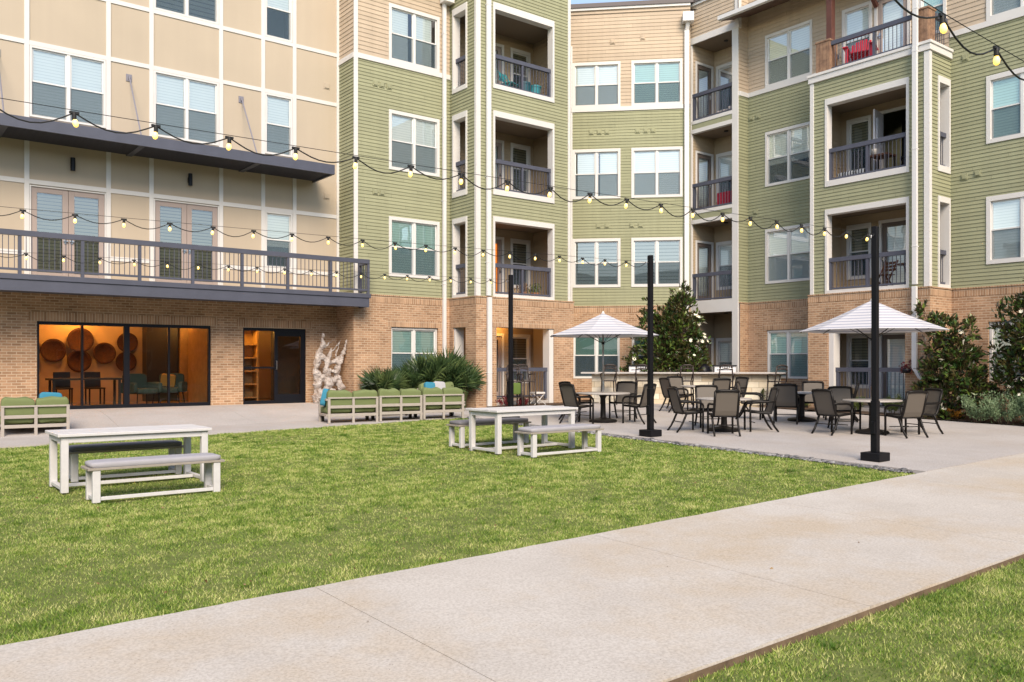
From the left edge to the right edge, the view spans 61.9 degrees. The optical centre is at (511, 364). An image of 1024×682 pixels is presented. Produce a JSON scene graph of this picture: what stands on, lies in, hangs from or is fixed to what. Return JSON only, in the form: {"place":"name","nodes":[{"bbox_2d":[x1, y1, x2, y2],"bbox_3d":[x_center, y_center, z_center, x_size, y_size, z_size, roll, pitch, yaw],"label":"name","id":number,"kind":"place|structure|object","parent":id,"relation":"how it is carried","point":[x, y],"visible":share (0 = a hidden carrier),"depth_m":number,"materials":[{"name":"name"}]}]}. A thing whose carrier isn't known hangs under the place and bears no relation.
{"place":"outdoors","nodes":[
{"label":"outdoors","id":0,"kind":"place"},
{"bbox_2d":[0,402,468,448],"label":"walkway","id":1,"kind":"structure","parent":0,"point":[223,419],"depth_m":20.77,"materials":[{"name":"concrete"}]},
{"bbox_2d":[0,396,69,436],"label":"outdoor sofa","id":2,"kind":"object","parent":1,"relation":"on","point":[28,412],"visible":0.98,"depth_m":17.92,"materials":[{"name":"green fabric"}]},
{"bbox_2d":[312,333,346,403],"bbox_3d":[-5.256,0.150,24.735,1.060,2.156,0.481,0,0,-28],"label":"driftwood sculpture","id":3,"kind":"object","parent":1,"relation":"on","point":[327,379],"visible":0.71,"depth_m":24.61,"materials":[{"name":"beige wood"}]},
{"bbox_2d":[318,389,378,423],"bbox_3d":[-4.075,1.009,21.243,1.300,0.818,0.804,0,0,-28],"label":"outdoor sofa","id":4,"kind":"object","parent":1,"relation":"on","point":[353,404],"visible":0.98,"depth_m":20.93,"materials":[{"name":"green fabric"}]},
{"bbox_2d":[371,388,422,420],"bbox_3d":[-2.969,0.992,21.825,1.140,0.822,0.804,0,0,-28],"label":"outdoor sofa","id":5,"kind":"object","parent":1,"relation":"on","point":[400,401],"visible":0.96,"depth_m":21.50,"materials":[{"name":"green fabric"}]},
{"bbox_2d":[414,387,463,419],"bbox_3d":[-1.924,0.978,22.374,1.170,0.822,0.804,0,0,-28],"label":"outdoor sofa","id":6,"kind":"object","parent":1,"relation":"on","point":[450,400],"visible":0.94,"depth_m":22.03,"materials":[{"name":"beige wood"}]},
{"bbox_2d":[356,366,410,392],"bbox_3d":[-3.658,0.564,24.672,1.661,1.236,1.730,0,0,13],"label":"palmetto shrub","id":7,"kind":"object","parent":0,"point":[385,379],"visible":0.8,"depth_m":24.35,"materials":[{"name":"green plant"}]},
{"bbox_2d":[393,348,453,387],"bbox_3d":[-2.578,0.334,25.517,2.242,1.843,2.321,0,0,-3],"label":"palmetto shrub","id":8,"kind":"object","parent":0,"point":[415,367],"visible":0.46,"depth_m":25.08,"materials":[{"name":"green plant"}]},
{"bbox_2d":[419,345,480,394],"bbox_3d":[-2.014,0.280,25.793,1.984,1.972,2.386,0,0,-38],"label":"palmetto shrub","id":9,"kind":"object","parent":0,"point":[453,359],"visible":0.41,"depth_m":25.25,"materials":[{"name":"green plant"}]},
{"bbox_2d":[0,419,903,644],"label":"lawn","id":10,"kind":"structure","parent":0,"point":[301,543],"depth_m":9.27,"materials":[{"name":"green plant"}]},
{"bbox_2d":[69,440,182,481],"bbox_3d":[-5.749,1.408,12.689,1.630,0.505,0.412,0,0,-38],"label":"picnic bench","id":11,"kind":"object","parent":10,"relation":"on","point":[173,447],"visible":0.76,"depth_m":12.52,"materials":[{"name":"white paint"}]},
{"bbox_2d":[45,424,211,493],"bbox_3d":[-5.391,1.288,12.049,1.990,0.777,0.942,0,0,-38],"label":"picnic table","id":12,"kind":"object","parent":10,"relation":"on","point":[66,437],"visible":0.95,"depth_m":11.77,"materials":[{"name":"white paint"}]},
{"bbox_2d":[81,453,224,502],"bbox_3d":[-4.653,1.448,11.122,1.680,0.505,0.432,0,0,-38],"label":"picnic bench","id":13,"kind":"object","parent":10,"relation":"on","point":[94,468],"visible":1,"depth_m":10.92,"materials":[{"name":"white paint"}]},
{"bbox_2d":[446,417,530,447],"bbox_3d":[-0.435,1.304,16.672,1.750,0.505,0.432,0,0,-38],"label":"picnic bench","id":14,"kind":"object","parent":10,"relation":"on","point":[462,424],"visible":0.91,"depth_m":16.33,"materials":[{"name":"white paint"}]},
{"bbox_2d":[466,405,577,453],"bbox_3d":[0.199,1.187,15.961,1.920,0.777,0.972,0,0,-38],"label":"picnic table","id":15,"kind":"object","parent":10,"relation":"on","point":[499,413],"visible":0.98,"depth_m":15.71,"materials":[{"name":"white paint"}]},
{"bbox_2d":[515,424,603,457],"bbox_3d":[0.868,1.339,15.335,1.730,0.505,0.462,0,0,-38],"label":"picnic bench","id":16,"kind":"object","parent":10,"relation":"on","point":[533,431],"visible":0.98,"depth_m":15.06,"materials":[{"name":"white paint"}]},
{"bbox_2d":[0,453,1023,681],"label":"path","id":17,"kind":"structure","parent":0,"point":[624,605],"depth_m":6.42,"materials":[{"name":"concrete"}]},
{"bbox_2d":[101,386,1020,425],"bbox_3d":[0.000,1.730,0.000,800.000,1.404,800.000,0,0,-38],"label":"ground","id":18,"kind":"structure","parent":0,"point":[807,410],"depth_m":24.75,"materials":[{"name":"concrete"}]},
{"bbox_2d":[0,0,370,408],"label":"apartment building","id":19,"kind":"structure","parent":18,"relation":"on","point":[265,70],"depth_m":22.73,"materials":[{"name":"beige paint"}]},
{"bbox_2d":[40,339,66,361],"bbox_3d":[-13.214,-0.420,24.573,0.680,0.680,0.130,0,0,-38],"label":"wall basket","id":20,"kind":"object","parent":19,"relation":"attached to","point":[53,350],"depth_m":24.58,"materials":[{"name":"brown wicker"}]},
{"bbox_2d":[30,45,105,127],"bbox_3d":[-11.146,-6.865,21.336,1.700,1.730,0.620,0,0,-38],"label":"window","id":21,"kind":"structure","parent":19,"relation":"in","point":[61,79],"depth_m":21.10,"materials":[{"name":"grey glass"}]},
{"bbox_2d":[30,185,105,277],"bbox_3d":[-10.980,-3.195,21.123,1.700,2.310,0.130,0,0,-38],"label":"balcony door","id":22,"kind":"structure","parent":19,"relation":"in","point":[63,200],"depth_m":21.09,"materials":[{"name":"beige paint"}]},
{"bbox_2d":[67,328,93,351],"bbox_3d":[-12.653,-0.730,25.008,0.720,0.720,0.130,0,0,-38],"label":"wall basket","id":23,"kind":"object","parent":19,"relation":"attached to","point":[74,339],"depth_m":25.00,"materials":[{"name":"brown wicker"}]},
{"bbox_2d":[93,343,115,363],"bbox_3d":[-12.139,-0.350,25.406,0.640,0.640,0.130,0,0,-38],"label":"wall basket","id":24,"kind":"object","parent":19,"relation":"attached to","point":[104,353],"depth_m":25.42,"materials":[{"name":"brown wicker"}]},
{"bbox_2d":[121,374,162,403],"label":"lounge chair","id":25,"kind":"object","parent":19,"relation":"on","point":[139,384],"visible":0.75,"depth_m":23.58,"materials":[{"name":"green fabric"}]},
{"bbox_2d":[154,0,218,24],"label":"window","id":26,"kind":"structure","parent":19,"relation":"in","point":[203,10],"depth_m":23.03,"materials":[{"name":"white glass"}]},
{"bbox_2d":[154,70,218,145],"bbox_3d":[-8.886,-6.865,23.089,1.700,1.730,0.620,0,0,-38],"label":"window","id":27,"kind":"structure","parent":19,"relation":"in","point":[179,100],"depth_m":22.86,"materials":[{"name":"glass"}]},
{"bbox_2d":[154,199,218,284],"bbox_3d":[-8.720,-3.195,22.875,1.700,2.310,0.130,0,0,-38],"label":"balcony door","id":28,"kind":"structure","parent":19,"relation":"in","point":[190,213],"depth_m":22.85,"materials":[{"name":"beige paint"}]},
{"bbox_2d":[244,331,257,400],"bbox_3d":[-8.358,-0.003,25.663,1.350,2.195,0.400,0,0,-38],"label":"bookshelf","id":29,"kind":"object","parent":19,"relation":"on","point":[251,359],"visible":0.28,"depth_m":26.05,"materials":[{"name":"brown wood"}]},
{"bbox_2d":[265,0,292,42],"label":"window","id":30,"kind":"structure","parent":19,"relation":"in","point":[278,13],"depth_m":24.80,"materials":[{"name":"glass"}]},
{"bbox_2d":[265,92,292,157],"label":"window","id":31,"kind":"structure","parent":19,"relation":"in","point":[278,108],"depth_m":24.50,"materials":[{"name":"glass"}]},
{"bbox_2d":[265,211,292,269],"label":"window","id":32,"kind":"structure","parent":19,"relation":"in","point":[274,221],"depth_m":24.55,"materials":[{"name":"grey plastic"}]},
{"bbox_2d":[273,331,303,402],"bbox_3d":[-6.443,0.055,24.667,0.895,2.050,0.162,0,0,-38],"label":"lobby door","id":33,"kind":"structure","parent":19,"relation":"in","point":[278,398],"depth_m":24.63,"materials":[{"name":"black metal"}]},
{"bbox_2d":[619,280,712,371],"bbox_3d":[5.226,-0.761,28.478,2.522,4.193,2.576,0,0,-38],"label":"magnolia tree","id":34,"kind":"object","parent":18,"relation":"on","point":[673,320],"visible":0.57,"depth_m":28.14,"materials":[{"name":"green plant"}]},
{"bbox_2d":[337,0,1023,425],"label":"apartment building","id":35,"kind":"structure","parent":18,"relation":"on","point":[631,100],"depth_m":26.49,"materials":[{"name":"green"}]},
{"bbox_2d":[391,327,436,369],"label":"window","id":36,"kind":"structure","parent":35,"relation":"in","point":[405,342],"depth_m":26.03,"materials":[{"name":"glass"}]},
{"bbox_2d":[389,216,439,279],"bbox_3d":[-3.152,-3.555,26.261,1.790,1.790,0.636,0,0,-38],"label":"window","id":37,"kind":"structure","parent":35,"relation":"in","point":[416,263],"depth_m":26.03,"materials":[{"name":"grey plastic"}]},
{"bbox_2d":[389,109,439,176],"bbox_3d":[-3.152,-6.745,26.261,1.790,1.790,0.636,0,0,-38],"label":"window","id":38,"kind":"structure","parent":35,"relation":"in","point":[413,139],"depth_m":26.03,"materials":[{"name":"grey glass"}]},
{"bbox_2d":[389,3,439,72],"bbox_3d":[-3.152,-9.960,26.261,1.790,1.720,0.636,0,0,-38],"label":"window","id":39,"kind":"structure","parent":35,"relation":"in","point":[415,42],"depth_m":26.11,"materials":[{"name":"glass"}]},
{"bbox_2d":[497,333,503,397],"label":"balcony door","id":40,"kind":"structure","parent":35,"relation":"in","point":[500,337],"depth_m":28.47,"materials":[{"name":"beige paint"}]},
{"bbox_2d":[510,238,530,288],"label":"window","id":41,"kind":"structure","parent":35,"relation":"in","point":[520,246],"depth_m":29.12,"materials":[{"name":"glass"}]},
{"bbox_2d":[510,143,530,192],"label":"window","id":42,"kind":"structure","parent":35,"relation":"in","point":[519,153],"depth_m":29.02,"materials":[{"name":"glass"}]},
{"bbox_2d":[510,48,530,87],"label":"window","id":43,"kind":"structure","parent":35,"relation":"in","point":[520,55],"depth_m":29.04,"materials":[{"name":"plastic"}]},
{"bbox_2d":[513,334,530,382],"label":"window","id":44,"kind":"structure","parent":35,"relation":"in","point":[521,342],"depth_m":29.09,"materials":[{"name":"glass"}]},
{"bbox_2d":[572,238,620,287],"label":"window","id":45,"kind":"structure","parent":35,"relation":"in","point":[585,275],"depth_m":30.19,"materials":[{"name":"grey glass"}]},
{"bbox_2d":[572,148,620,198],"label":"window","id":46,"kind":"structure","parent":35,"relation":"in","point":[596,173],"depth_m":30.19,"materials":[{"name":"glass"}]},
{"bbox_2d":[572,61,620,107],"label":"window","id":47,"kind":"structure","parent":35,"relation":"in","point":[594,84],"depth_m":30.19,"materials":[{"name":"glass"}]},
{"bbox_2d":[573,338,619,377],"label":"window","id":48,"kind":"structure","parent":35,"relation":"in","point":[587,352],"depth_m":30.28,"materials":[{"name":"glass"}]},
{"bbox_2d":[631,237,682,286],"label":"window","id":49,"kind":"structure","parent":35,"relation":"in","point":[667,252],"depth_m":29.93,"materials":[{"name":"grey plastic"}]},
{"bbox_2d":[631,146,682,197],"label":"window","id":50,"kind":"structure","parent":35,"relation":"in","point":[655,171],"depth_m":29.94,"materials":[{"name":"glass"}]},
{"bbox_2d":[631,58,682,105],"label":"window","id":51,"kind":"structure","parent":35,"relation":"in","point":[655,81],"depth_m":29.94,"materials":[{"name":"glass"}]},
{"bbox_2d":[695,240,713,300],"bbox_3d":[6.811,-3.310,30.304,0.970,2.160,0.130,0,0,-38],"label":"balcony door","id":52,"kind":"structure","parent":35,"relation":"in","point":[700,253],"depth_m":30.39,"materials":[{"name":"white glass"}]},
{"bbox_2d":[695,150,713,209],"bbox_3d":[6.811,-6.460,30.304,0.970,2.160,0.130,0,0,-38],"label":"balcony door","id":53,"kind":"structure","parent":35,"relation":"in","point":[700,164],"depth_m":30.38,"materials":[{"name":"white"}]},
{"bbox_2d":[695,61,713,118],"bbox_3d":[6.811,-9.600,30.304,0.970,2.160,0.130,0,0,-38],"label":"balcony door","id":54,"kind":"structure","parent":35,"relation":"in","point":[700,76],"depth_m":30.36,"materials":[{"name":"white glass"}]},
{"bbox_2d":[716,338,731,364],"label":"window","id":55,"kind":"structure","parent":35,"relation":"in","point":[723,345],"depth_m":30.34,"materials":[{"name":"grey glass"}]},
{"bbox_2d":[716,240,731,289],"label":"window","id":56,"kind":"structure","parent":35,"relation":"in","point":[723,249],"depth_m":30.34,"materials":[{"name":"glass"}]},
{"bbox_2d":[716,151,731,201],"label":"window","id":57,"kind":"structure","parent":35,"relation":"in","point":[723,160],"depth_m":30.45,"materials":[{"name":"grey glass"}]},
{"bbox_2d":[716,61,731,112],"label":"window","id":58,"kind":"structure","parent":35,"relation":"in","point":[724,71],"depth_m":30.33,"materials":[{"name":"grey plastic"}]},
{"bbox_2d":[765,223,809,283],"bbox_3d":[9.096,-3.555,27.564,0.636,1.790,1.730,0,0,-38],"label":"window","id":59,"kind":"structure","parent":35,"relation":"in","point":[787,254],"depth_m":27.41,"materials":[{"name":"grey glass"}]},
{"bbox_2d":[765,121,809,186],"bbox_3d":[9.096,-6.745,27.564,0.636,1.790,1.730,0,0,-38],"label":"window","id":60,"kind":"structure","parent":35,"relation":"in","point":[787,149],"depth_m":27.61,"materials":[{"name":"grey glass"}]},
{"bbox_2d":[768,329,807,378],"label":"window","id":61,"kind":"structure","parent":35,"relation":"in","point":[789,348],"depth_m":27.39,"materials":[{"name":"grey plastic"}]},
{"bbox_2d":[765,19,811,87],"bbox_3d":[9.096,-9.960,27.564,0.636,1.720,1.730,0,0,-38],"label":"window","id":62,"kind":"structure","parent":35,"relation":"in","point":[788,51],"depth_m":27.38,"materials":[{"name":"grey plastic"}]},
{"bbox_2d":[842,0,871,63],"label":"window","id":63,"kind":"structure","parent":35,"relation":"in","point":[857,18],"depth_m":25.58,"materials":[{"name":"grey glass"}]},
{"bbox_2d":[846,333,870,387],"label":"window","id":64,"kind":"structure","parent":35,"relation":"in","point":[858,347],"depth_m":25.96,"materials":[{"name":"grey glass"}]},
{"bbox_2d":[846,222,871,279],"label":"window","id":65,"kind":"structure","parent":35,"relation":"in","point":[853,247],"depth_m":25.97,"materials":[{"name":"glass"}]},
{"bbox_2d":[846,115,871,171],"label":"window","id":66,"kind":"structure","parent":35,"relation":"in","point":[859,129],"depth_m":26.00,"materials":[{"name":"grey glass"}]},
{"bbox_2d":[873,109,883,169],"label":"balcony door","id":67,"kind":"structure","parent":35,"relation":"in","point":[878,118],"depth_m":24.79,"materials":[{"name":"grey glass"}]},
{"bbox_2d":[879,332,904,404],"bbox_3d":[11.248,0.105,24.886,0.130,2.170,1.120,0,0,-38],"label":"balcony door","id":68,"kind":"structure","parent":35,"relation":"in","point":[896,341],"depth_m":25.08,"materials":[{"name":"brown"}]},
{"bbox_2d":[879,217,905,285],"bbox_3d":[11.248,-3.195,24.886,0.130,2.170,1.120,0,0,-38],"label":"balcony door","id":69,"kind":"structure","parent":35,"relation":"in","point":[897,234],"depth_m":25.03,"materials":[{"name":"brown"}]},
{"bbox_2d":[874,0,910,52],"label":"balcony door","id":70,"kind":"structure","parent":35,"relation":"in","point":[884,13],"depth_m":24.77,"materials":[{"name":"beige paint"}]},
{"bbox_2d":[986,191,1023,264],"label":"window","id":71,"kind":"structure","parent":35,"relation":"in","point":[1005,212],"depth_m":22.31,"materials":[{"name":"grey glass"}]},
{"bbox_2d":[986,67,1023,143],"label":"window","id":72,"kind":"structure","parent":35,"relation":"in","point":[1004,91],"depth_m":22.31,"materials":[{"name":"grey glass"}]},
{"bbox_2d":[986,0,1023,20],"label":"window","id":73,"kind":"structure","parent":35,"relation":"in","point":[994,8],"depth_m":22.37,"materials":[{"name":"glass"}]},
{"bbox_2d":[989,321,1023,381],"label":"window","id":74,"kind":"structure","parent":35,"relation":"in","point":[991,331],"depth_m":22.51,"materials":[{"name":"grey plastic"}]},
{"bbox_2d":[581,372,785,408],"bbox_3d":[5.459,0.838,27.654,6.400,1.215,1.100,0,0,7],"label":"bar counter","id":75,"kind":"object","parent":18,"relation":"on","point":[757,381],"visible":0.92,"depth_m":27.33,"materials":[{"name":"stone"}]},
{"bbox_2d":[466,416,912,472],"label":"gravel","id":76,"kind":"structure","parent":0,"point":[813,459],"depth_m":15.10,"materials":[{"name":"grey gravel"}]},
{"bbox_2d":[445,403,1023,472],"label":"patio","id":77,"kind":"structure","parent":0,"point":[956,443],"depth_m":17.82,"materials":[{"name":"concrete"}]},
{"bbox_2d":[440,357,487,406],"bbox_3d":[-1.423,0.505,25.546,1.521,1.525,1.415,0,0,7],"label":"palmetto shrub","id":78,"kind":"object","parent":77,"relation":"on","point":[474,382],"visible":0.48,"depth_m":25.33,"materials":[{"name":"green plant"}]},
{"bbox_2d":[502,275,519,417],"bbox_3d":[-0.033,-0.455,21.742,0.340,3.691,0.340,0,0,-38],"label":"light pole","id":79,"kind":"object","parent":77,"relation":"on","point":[510,397],"visible":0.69,"depth_m":21.71,"materials":[{"name":"black metal"}]},
{"bbox_2d":[0,251,506,283],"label":"festoon lights","id":80,"kind":"object","parent":79,"relation":"hanging from","point":[167,263],"visible":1,"depth_m":17.41,"materials":[{"name":"black rubber"}]},
{"bbox_2d":[559,383,593,423],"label":"patio chair","id":81,"kind":"object","parent":77,"relation":"on","point":[569,396],"visible":0.88,"depth_m":20.55,"materials":[{"name":"brown"}]},
{"bbox_2d":[576,392,629,422],"bbox_3d":[2.254,1.041,21.111,1.326,0.730,1.326,0,0,-38],"label":"patio table","id":82,"kind":"object","parent":77,"relation":"on","point":[603,418],"visible":1,"depth_m":21.02,"materials":[{"name":"grey metal"}]},
{"bbox_2d":[550,311,657,391],"bbox_3d":[2.254,0.023,21.111,2.589,2.726,2.589,0,0,-45],"label":"patio umbrella","id":83,"kind":"object","parent":82,"relation":"on","point":[602,325],"visible":0.99,"depth_m":20.64,"materials":[{"name":"grey fabric"}]},
{"bbox_2d":[609,381,637,419],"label":"patio chair","id":84,"kind":"object","parent":77,"relation":"on","point":[627,386],"visible":0.73,"depth_m":22.03,"materials":[{"name":"brown metal"}]},
{"bbox_2d":[622,383,656,424],"bbox_3d":[3.108,0.933,20.782,0.673,0.988,0.584,0,0,40],"label":"patio chair","id":85,"kind":"object","parent":77,"relation":"on","point":[642,403],"visible":0.8,"depth_m":20.62,"materials":[{"name":"brown metal"}]},
{"bbox_2d":[639,255,661,436],"bbox_3d":[2.900,-0.404,17.879,0.340,3.791,0.340,0,0,-38],"label":"light pole","id":86,"kind":"object","parent":77,"relation":"on","point":[650,431],"visible":1,"depth_m":17.84,"materials":[{"name":"black metal"}]},
{"bbox_2d":[0,206,645,266],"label":"festoon lights","id":87,"kind":"object","parent":86,"relation":"hanging from","point":[22,210],"visible":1,"depth_m":13.01,"materials":[{"name":"black rubber"}]},
{"bbox_2d":[667,387,703,432],"bbox_3d":[3.828,0.983,18.880,0.673,0.988,0.584,0,0,-12],"label":"patio chair","id":88,"kind":"object","parent":77,"relation":"on","point":[676,401],"visible":1,"depth_m":18.73,"materials":[{"name":"fabric"}]},
{"bbox_2d":[694,385,720,427],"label":"patio chair","id":89,"kind":"object","parent":77,"relation":"on","point":[704,390],"visible":0.47,"depth_m":20.11,"materials":[{"name":"brown fabric"}]},
{"bbox_2d":[707,389,740,436],"bbox_3d":[4.493,1.002,18.104,0.584,0.988,0.673,0,0,0],"label":"patio chair","id":90,"kind":"object","parent":77,"relation":"on","point":[726,403],"visible":1,"depth_m":17.89,"materials":[{"name":"fabric"}]},
{"bbox_2d":[743,387,779,431],"bbox_3d":[5.538,0.981,18.947,0.673,0.988,0.584,0,0,2],"label":"patio chair","id":91,"kind":"object","parent":77,"relation":"on","point":[771,401],"visible":0.98,"depth_m":18.80,"materials":[{"name":"brown metal"}]},
{"bbox_2d":[773,383,799,424],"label":"patio chair","id":92,"kind":"object","parent":77,"relation":"on","point":[788,396],"visible":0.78,"depth_m":20.58,"materials":[{"name":"fabric"}]},
{"bbox_2d":[811,389,852,435],"bbox_3d":[6.862,0.997,18.317,0.673,0.988,0.584,0,0,-28],"label":"patio chair","id":93,"kind":"object","parent":77,"relation":"on","point":[824,402],"visible":1,"depth_m":18.21,"materials":[{"name":"grey fabric"}]},
{"bbox_2d":[827,386,860,429],"bbox_3d":[7.506,0.973,19.304,0.584,0.988,0.673,0,0,5],"label":"patio chair","id":94,"kind":"object","parent":77,"relation":"on","point":[840,393],"visible":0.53,"depth_m":19.52,"materials":[{"name":"fabric"}]},
{"bbox_2d":[842,399,902,434],"bbox_3d":[7.782,1.111,18.439,1.206,0.730,1.206,0,0,-38],"label":"patio table","id":95,"kind":"object","parent":77,"relation":"on","point":[864,431],"visible":0.59,"depth_m":18.27,"materials":[{"name":"grey metal"}]},
{"bbox_2d":[800,300,949,396],"bbox_3d":[7.782,-0.002,18.439,2.774,2.916,2.774,0,0,0],"label":"patio umbrella","id":96,"kind":"object","parent":95,"relation":"on","point":[858,319],"visible":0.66,"depth_m":17.92,"materials":[{"name":"grey fabric"}]},
{"bbox_2d":[860,226,889,461],"bbox_3d":[6.031,-0.356,14.170,0.340,3.888,0.340,0,0,-38],"label":"light pole","id":97,"kind":"object","parent":77,"relation":"on","point":[874,454],"visible":1,"depth_m":14.13,"materials":[{"name":"black metal"}]},
{"bbox_2d":[0,98,873,240],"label":"festoon lights","id":98,"kind":"object","parent":97,"relation":"hanging from","point":[74,114],"visible":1,"depth_m":8.50,"materials":[{"name":"black rubber"}]},
{"bbox_2d":[884,390,928,438],"bbox_3d":[8.216,1.011,17.776,0.584,0.988,0.673,0,0,-18],"label":"patio chair","id":99,"kind":"object","parent":77,"relation":"on","point":[914,405],"visible":1,"depth_m":17.58,"materials":[{"name":"beige fabric"}]},
{"bbox_2d":[900,388,943,434],"bbox_3d":[8.876,0.994,18.471,0.673,0.988,0.584,0,0,-15],"label":"patio chair","id":100,"kind":"object","parent":77,"relation":"on","point":[933,402],"visible":0.56,"depth_m":18.39,"materials":[{"name":"fabric"}]},
{"bbox_2d":[668,554,1023,681],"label":"path edge soil","id":101,"kind":"structure","parent":0,"point":[696,675],"depth_m":5.98,"materials":[{"name":"brown soil"}]},
{"bbox_2d":[687,559,1023,681],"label":"lawn","id":102,"kind":"structure","parent":0,"point":[870,668],"depth_m":5.59,"materials":[{"name":"green plant"}]},
{"bbox_2d":[754,404,1023,424],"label":"planting bed","id":103,"kind":"object","parent":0,"point":[967,418],"visible":0.22,"depth_m":21.77,"materials":[{"name":"brown plant"}]},
{"bbox_2d":[908,298,1003,421],"bbox_3d":[11.222,0.043,21.665,1.367,3.636,2.288,0,0,-38],"label":"magnolia tree","id":104,"kind":"object","parent":103,"relation":"on","point":[947,364],"visible":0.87,"depth_m":21.51,"materials":[{"name":"green plant"}]},
{"bbox_2d":[959,391,1001,421],"bbox_3d":[11.424,1.010,20.856,0.907,0.779,0.874,0,0,-38],"label":"sage shrub","id":105,"kind":"object","parent":103,"relation":"on","point":[973,410],"visible":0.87,"depth_m":20.77,"materials":[{"name":"green plant"}]},
{"bbox_2d":[971,278,1023,410],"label":"magnolia tree","id":106,"kind":"object","parent":103,"relation":"on","point":[1013,335],"visible":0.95,"depth_m":20.54,"materials":[{"name":"green plant"}]},
{"bbox_2d":[980,389,1022,424],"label":"sage shrub","id":107,"kind":"object","parent":103,"relation":"on","point":[995,411],"visible":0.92,"depth_m":20.38,"materials":[{"name":"green plant"}]},
{"bbox_2d":[894,0,1023,80],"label":"festoon lights","id":108,"kind":"object","parent":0,"point":[943,24],"visible":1,"depth_m":5.44,"materials":[{"name":"black rubber"}]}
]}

